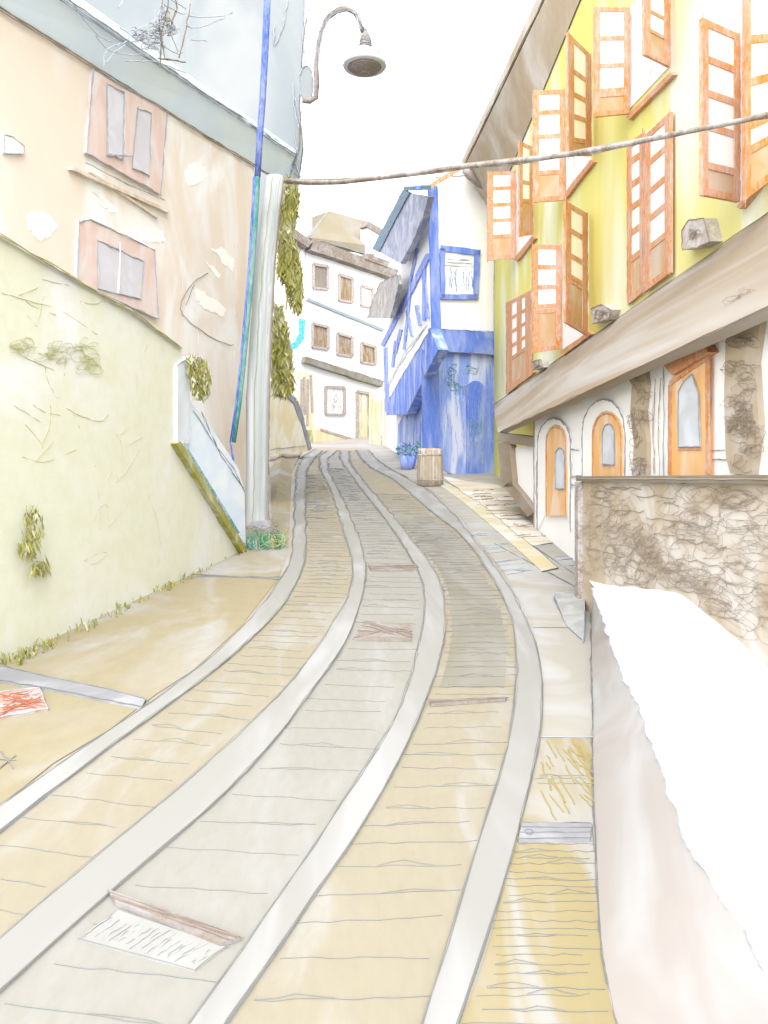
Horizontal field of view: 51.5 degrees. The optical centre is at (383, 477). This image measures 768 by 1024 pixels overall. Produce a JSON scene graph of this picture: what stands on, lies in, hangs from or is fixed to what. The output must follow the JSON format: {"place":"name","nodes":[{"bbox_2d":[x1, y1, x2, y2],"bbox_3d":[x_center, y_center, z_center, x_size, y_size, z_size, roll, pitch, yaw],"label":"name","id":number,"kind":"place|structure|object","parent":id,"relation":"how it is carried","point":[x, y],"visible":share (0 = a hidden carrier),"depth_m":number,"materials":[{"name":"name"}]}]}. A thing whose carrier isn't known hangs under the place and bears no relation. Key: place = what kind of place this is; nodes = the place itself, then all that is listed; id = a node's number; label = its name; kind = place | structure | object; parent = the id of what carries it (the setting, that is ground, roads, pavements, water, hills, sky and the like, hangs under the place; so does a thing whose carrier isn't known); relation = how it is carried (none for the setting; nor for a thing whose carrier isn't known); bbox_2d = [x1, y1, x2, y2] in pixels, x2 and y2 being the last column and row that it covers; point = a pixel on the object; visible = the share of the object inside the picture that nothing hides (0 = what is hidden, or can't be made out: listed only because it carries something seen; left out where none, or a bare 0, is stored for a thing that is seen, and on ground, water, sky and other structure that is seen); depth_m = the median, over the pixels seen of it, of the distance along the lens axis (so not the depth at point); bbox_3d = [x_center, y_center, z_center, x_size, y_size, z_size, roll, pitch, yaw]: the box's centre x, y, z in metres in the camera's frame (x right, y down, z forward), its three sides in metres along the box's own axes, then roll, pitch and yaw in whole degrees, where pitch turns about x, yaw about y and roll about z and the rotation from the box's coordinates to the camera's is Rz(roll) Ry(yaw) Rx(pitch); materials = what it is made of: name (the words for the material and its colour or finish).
{"place":"outdoors","nodes":[
{"label":"outdoors","id":0,"kind":"place"},
{"bbox_2d":[0,547,249,665],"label":"grass","id":1,"kind":"structure","parent":0,"point":[20,658],"depth_m":7.93,"materials":[{"name":"green plant"}]},
{"bbox_2d":[0,451,301,803],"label":"pavement","id":2,"kind":"structure","parent":0,"point":[156,642],"depth_m":7.87,"materials":[{"name":"beige concrete"}]},
{"bbox_2d":[0,687,48,718],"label":"brick slab","id":3,"kind":"structure","parent":2,"relation":"on","point":[18,702],"depth_m":6.37,"materials":[{"name":"brown brick"}]},
{"bbox_2d":[245,174,284,538],"bbox_3d":[-2.251,-2.216,14.694,0.838,6.688,0.709,0,0,0],"label":"utility pole","id":4,"kind":"object","parent":2,"relation":"on","point":[257,494],"visible":0.83,"depth_m":14.53,"materials":[{"name":"grey concrete"}]},
{"bbox_2d":[244,528,288,550],"bbox_3d":[-1.985,1.024,13.368,0.867,0.411,0.505,0,0,0],"label":"weed tuft","id":5,"kind":"object","parent":2,"relation":"on","point":[262,542],"visible":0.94,"depth_m":13.34,"materials":[{"name":"teal plant"}]},
{"bbox_2d":[0,450,424,1023],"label":"road","id":6,"kind":"structure","parent":0,"point":[231,859],"depth_m":4.43,"materials":[{"name":"grey"}]},
{"bbox_2d":[78,889,243,971],"bbox_3d":[-1.059,2.053,3.591,0.821,0.076,0.317,0,0,26],"label":"drain","id":7,"kind":"object","parent":6,"relation":"on","point":[174,939],"visible":1,"depth_m":3.58,"materials":[{"name":"white metal"}]},
{"bbox_2d":[354,620,411,641],"bbox_3d":[-0.006,1.619,8.453,0.603,0.089,0.726,0,0,0],"label":"drain","id":8,"kind":"object","parent":6,"relation":"on","point":[380,631],"visible":1,"depth_m":8.34,"materials":[{"name":"brown"}]},
{"bbox_2d":[368,564,418,570],"bbox_3d":[0.135,1.320,11.775,0.750,0.065,0.449,0,0,0],"label":"drain","id":9,"kind":"object","parent":6,"relation":"on","point":[389,567],"visible":1,"depth_m":11.71,"materials":[{"name":"brown"}]},
{"bbox_2d":[0,450,516,1023],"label":"road","id":10,"kind":"structure","parent":0,"point":[366,940],"depth_m":4.71,"materials":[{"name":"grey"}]},
{"bbox_2d":[398,515,515,687],"bbox_3d":[0.909,1.301,12.096,1.244,0.960,10.680,0,0,0],"label":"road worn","id":11,"kind":"object","parent":10,"relation":"on","point":[466,583],"visible":1,"depth_m":9.10,"materials":[{"name":"grey"}]},
{"bbox_2d":[428,696,508,706],"bbox_3d":[0.680,1.799,6.448,0.666,0.046,0.102,0,0,-11],"label":"drain","id":12,"kind":"object","parent":10,"relation":"on","point":[448,702],"visible":1,"depth_m":6.41,"materials":[{"name":"brown"}]},
{"bbox_2d":[10,437,596,1021],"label":"ground","id":13,"kind":"structure","parent":0,"point":[362,443],"depth_m":22.16,"materials":[{"name":"grey concrete"}]},
{"bbox_2d":[0,665,147,709],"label":"kerb","id":14,"kind":"structure","parent":13,"relation":"on","point":[16,677],"depth_m":6.71,"materials":[{"name":"grey"}]},
{"bbox_2d":[0,233,246,662],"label":"garden wall","id":15,"kind":"structure","parent":13,"relation":"on","point":[119,468],"depth_m":8.91,"materials":[{"name":"beige paint"}]},
{"bbox_2d":[17,505,44,563],"bbox_3d":[-3.421,0.529,7.753,0.212,0.631,0.504,0,0,0],"label":"wall weed","id":16,"kind":"object","parent":15,"relation":"attached to","point":[32,545],"depth_m":7.73,"materials":[{"name":"green plant"}]},
{"bbox_2d":[29,555,50,579],"bbox_3d":[-3.396,0.889,7.878,0.196,0.257,0.448,0,0,-21],"label":"wall weed","id":17,"kind":"object","parent":15,"relation":"attached to","point":[37,571],"depth_m":7.85,"materials":[{"name":"green plant"}]},
{"bbox_2d":[186,354,211,403],"bbox_3d":[-2.617,-1.407,11.417,0.261,0.744,1.098,0,0,12],"label":"ivy clump","id":18,"kind":"object","parent":15,"relation":"attached to","point":[198,377],"visible":1,"depth_m":11.32,"materials":[{"name":"green plant"}]},
{"bbox_2d":[0,0,295,501],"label":"orange house","id":19,"kind":"structure","parent":13,"relation":"on","point":[127,183],"depth_m":12.27,"materials":[{"name":"paint"}]},
{"bbox_2d":[74,219,159,318],"bbox_3d":[-3.955,-3.154,11.931,0.098,1.111,2.376,0,0,12],"label":"window","id":20,"kind":"structure","parent":19,"relation":"in","point":[121,267],"depth_m":11.82,"materials":[{"name":"pink"}]},
{"bbox_2d":[68,67,169,218],"bbox_3d":[-3.896,-5.154,12.066,0.157,2.022,2.788,0,0,12],"label":"window","id":21,"kind":"structure","parent":19,"relation":"in","point":[126,132],"depth_m":12.06,"materials":[{"name":"pink"}]},
{"bbox_2d":[70,0,232,72],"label":"roof aerial","id":22,"kind":"object","parent":19,"relation":"attached to","point":[164,18],"visible":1,"depth_m":11.37,"materials":[{"name":"grey metal"}]},
{"bbox_2d":[229,0,270,460],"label":"downpipe","id":23,"kind":"object","parent":19,"relation":"attached to","point":[254,221],"visible":0.91,"depth_m":14.20,"materials":[{"name":"blue metal"}]},
{"bbox_2d":[271,301,298,402],"bbox_3d":[-2.331,-2.917,18.414,0.728,2.435,0.578,0,0,0],"label":"climbing vine","id":24,"kind":"object","parent":19,"relation":"hanging from","point":[282,377],"visible":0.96,"depth_m":18.30,"materials":[{"name":"green plant"}]},
{"bbox_2d":[275,171,306,318],"bbox_3d":[-2.163,-5.400,18.447,0.819,3.458,0.473,0,0,-9],"label":"climbing vine","id":25,"kind":"object","parent":19,"relation":"hanging from","point":[289,272],"visible":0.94,"depth_m":18.36,"materials":[{"name":"green plant"}]},
{"bbox_2d":[284,111,767,185],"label":"overhead cable","id":26,"kind":"object","parent":19,"relation":"attached to","point":[531,159],"visible":0.97,"depth_m":10.10,"materials":[{"name":"beige plastic"}]},
{"bbox_2d":[84,0,309,301],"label":"pale blue house","id":27,"kind":"structure","parent":13,"relation":"on","point":[223,61],"depth_m":19.26,"materials":[{"name":"paint"}]},
{"bbox_2d":[298,6,386,103],"bbox_3d":[-0.953,-9.555,18.000,2.030,2.197,0.973,0,0,0],"label":"street lamp","id":28,"kind":"object","parent":27,"relation":"attached to","point":[364,59],"visible":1,"depth_m":17.95,"materials":[{"name":"grey metal"}]},
{"bbox_2d":[0,449,543,1023],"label":"road edging","id":29,"kind":"object","parent":13,"relation":"on","point":[40,929],"visible":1,"depth_m":4.94,"materials":[{"name":"stone"}]},
{"bbox_2d":[269,384,311,454],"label":"sandy wall","id":30,"kind":"structure","parent":13,"relation":"on","point":[288,432],"depth_m":33.69,"materials":[{"name":"grey paint"}]},
{"bbox_2d":[273,211,398,442],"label":"white house","id":31,"kind":"structure","parent":13,"relation":"on","point":[337,353],"depth_m":43.73,"materials":[{"name":"white paint"}]},
{"bbox_2d":[290,319,304,349],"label":"pennant","id":32,"kind":"object","parent":31,"relation":"attached to","point":[299,339],"visible":0.86,"depth_m":41.06,"materials":[{"name":"fabric"}]},
{"bbox_2d":[311,322,329,349],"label":"window","id":33,"kind":"structure","parent":31,"relation":"in","point":[320,333],"depth_m":42.70,"materials":[{"name":"brown wood"}]},
{"bbox_2d":[312,262,329,290],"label":"window","id":34,"kind":"structure","parent":31,"relation":"in","point":[320,272],"depth_m":42.75,"materials":[{"name":"beige wood"}]},
{"bbox_2d":[324,385,345,415],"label":"window","id":35,"kind":"structure","parent":31,"relation":"in","point":[334,396],"depth_m":43.47,"materials":[{"name":"white paint"}]},
{"bbox_2d":[336,331,353,357],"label":"window","id":36,"kind":"structure","parent":31,"relation":"in","point":[344,342],"depth_m":44.00,"materials":[{"name":"brown wood"}]},
{"bbox_2d":[337,273,354,303],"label":"window","id":37,"kind":"structure","parent":31,"relation":"in","point":[345,291],"depth_m":44.05,"materials":[{"name":"brown wood"}]},
{"bbox_2d":[356,390,370,437],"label":"door","id":38,"kind":"structure","parent":31,"relation":"in","point":[362,397],"depth_m":44.99,"materials":[{"name":"yellow wood"}]},
{"bbox_2d":[359,284,374,307],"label":"window","id":39,"kind":"structure","parent":31,"relation":"in","point":[367,293],"depth_m":45.17,"materials":[{"name":"white paint"}]},
{"bbox_2d":[360,341,377,365],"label":"window","id":40,"kind":"structure","parent":31,"relation":"in","point":[368,352],"depth_m":45.33,"materials":[{"name":"brown wood"}]},
{"bbox_2d":[369,393,385,445],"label":"wooden fence","id":41,"kind":"object","parent":13,"relation":"on","point":[377,422],"visible":0.43,"depth_m":41.21,"materials":[{"name":"yellow wood"}]},
{"bbox_2d":[367,170,493,473],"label":"timber house","id":42,"kind":"structure","parent":13,"relation":"on","point":[433,300],"depth_m":28.25,"materials":[{"name":"white paint"}]},
{"bbox_2d":[439,245,480,299],"bbox_3d":[2.686,-7.221,28.135,1.510,1.891,0.110,0,0,-13],"label":"window","id":43,"kind":"structure","parent":42,"relation":"in","point":[459,266],"depth_m":28.12,"materials":[{"name":"blue paint"}]},
{"bbox_2d":[466,381,484,473],"bbox_3d":[3.242,-1.628,28.189,0.694,3.634,0.097,0,0,-13],"label":"door","id":44,"kind":"structure","parent":42,"relation":"in","point":[475,391],"depth_m":28.19,"materials":[{"name":"blue paint"}]},
{"bbox_2d":[462,0,767,477],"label":"yellow house","id":45,"kind":"structure","parent":13,"relation":"on","point":[581,249],"depth_m":13.30,"materials":[{"name":"paint"}]},
{"bbox_2d":[486,139,537,262],"bbox_3d":[3.462,-7.551,21.868,0.917,2.962,3.403,0,0,0],"label":"window","id":46,"kind":"structure","parent":45,"relation":"in","point":[508,215],"depth_m":23.29,"materials":[{"name":"white paint"}]},
{"bbox_2d":[505,288,536,395],"bbox_3d":[3.863,-4.046,22.791,0.115,2.968,4.888,0,0,0],"label":"window","id":47,"kind":"structure","parent":45,"relation":"in","point":[519,354],"depth_m":22.76,"materials":[{"name":"white paint"}]},
{"bbox_2d":[531,197,593,355],"bbox_3d":[3.550,-3.848,15.842,0.740,2.465,3.062,0,0,0],"label":"window","id":48,"kind":"structure","parent":45,"relation":"in","point":[551,265],"depth_m":16.63,"materials":[{"name":"white paint"}]},
{"bbox_2d":[532,30,596,205],"bbox_3d":[3.537,-6.968,15.559,0.765,2.733,3.144,0,0,0],"label":"window","id":49,"kind":"structure","parent":45,"relation":"in","point":[562,121],"depth_m":16.92,"materials":[{"name":"white paint"}]},
{"bbox_2d":[593,0,677,119],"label":"window","id":50,"kind":"structure","parent":45,"relation":"in","point":[632,46],"depth_m":12.45,"materials":[{"name":"white paint"}]},
{"bbox_2d":[626,109,672,304],"bbox_3d":[3.860,-4.028,11.664,0.119,2.663,2.068,0,0,0],"label":"window","id":51,"kind":"structure","parent":45,"relation":"in","point":[649,176],"depth_m":11.46,"materials":[{"name":"white paint"}]},
{"bbox_2d":[699,0,767,208],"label":"window","id":52,"kind":"structure","parent":45,"relation":"in","point":[733,66],"depth_m":8.32,"materials":[{"name":"white paint"}]},
{"bbox_2d":[493,212,767,560],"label":"lean to house","id":53,"kind":"structure","parent":13,"relation":"on","point":[670,378],"depth_m":8.80,"materials":[{"name":"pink paint"}]},
{"bbox_2d":[536,418,571,531],"bbox_3d":[2.922,-0.021,13.799,0.115,2.061,2.698,0,0,0],"label":"door","id":54,"kind":"structure","parent":53,"relation":"in","point":[554,443],"depth_m":13.55,"materials":[{"name":"orange wood"}]},
{"bbox_2d":[581,399,626,475],"bbox_3d":[2.924,-0.504,10.684,0.112,1.118,2.096,0,0,0],"label":"door","id":55,"kind":"structure","parent":53,"relation":"in","point":[604,435],"depth_m":10.48,"materials":[{"name":"orange wood"}]},
{"bbox_2d":[652,344,718,475],"bbox_3d":[2.915,-0.616,7.845,0.130,1.291,1.674,0,0,0],"label":"door","id":56,"kind":"structure","parent":53,"relation":"in","point":[690,389],"depth_m":7.51,"materials":[{"name":"orange wood"}]},
{"bbox_2d":[575,475,767,665],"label":"rubble wall","id":57,"kind":"structure","parent":13,"relation":"on","point":[700,542],"depth_m":6.63,"materials":[{"name":"brown stone"}]},
{"bbox_2d":[591,587,767,1023],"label":"wall","id":58,"kind":"structure","parent":13,"relation":"on","point":[682,881],"depth_m":3.38,"materials":[{"name":"grey stone"}]},
{"bbox_2d":[295,0,535,273],"label":"sky","id":59,"kind":"structure","parent":0,"point":[445,60],"materials":[{"name":"white"}]},
{"bbox_2d":[374,456,574,626],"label":"pavement","id":60,"kind":"structure","parent":0,"point":[534,587],"depth_m":11.94,"materials":[{"name":"grey"}]},
{"bbox_2d":[394,441,420,469],"bbox_3d":[0.883,-0.847,29.603,1.083,1.102,0.808,0,0,0],"label":"potted plant","id":61,"kind":"object","parent":60,"relation":"on","point":[407,462],"visible":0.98,"depth_m":29.39,"materials":[{"name":"blue plant"}]},
{"bbox_2d":[417,448,442,485],"bbox_3d":[1.387,-0.320,23.998,0.815,1.120,0.811,0,0,0],"label":"barrel","id":62,"kind":"object","parent":60,"relation":"on","point":[429,466],"visible":1,"depth_m":23.67,"materials":[{"name":"brown wood"}]},
{"bbox_2d":[411,468,557,571],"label":"kerb","id":63,"kind":"structure","parent":60,"relation":"on","point":[537,559],"depth_m":15.16,"materials":[{"name":"yellow"}]},
{"bbox_2d":[443,476,552,544],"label":"pavement cobbles","id":64,"kind":"object","parent":60,"relation":"on","point":[498,501],"visible":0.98,"depth_m":18.83,"materials":[{"name":"beige stone"}]},
{"bbox_2d":[459,580,617,1023],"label":"pavement","id":65,"kind":"structure","parent":0,"point":[543,961],"depth_m":3.90,"materials":[{"name":"yellow"}]},
{"bbox_2d":[517,821,591,842],"bbox_3d":[0.956,1.978,4.450,0.453,0.050,0.181,0,0,0],"label":"drain channel","id":66,"kind":"object","parent":65,"relation":"on","point":[552,832],"visible":1,"depth_m":4.43,"materials":[{"name":"grey metal"}]},
{"bbox_2d":[553,591,584,641],"bbox_3d":[2.188,1.524,8.939,0.388,0.297,1.834,0,0,6],"label":"stone wedge","id":67,"kind":"object","parent":65,"relation":"on","point":[570,606],"visible":0.88,"depth_m":9.06,"materials":[{"name":"grey stone"}]},
{"bbox_2d":[589,580,767,864],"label":"terrace","id":68,"kind":"structure","parent":0,"point":[713,674],"depth_m":5.17,"materials":[{"name":"grey stone"}]}
]}

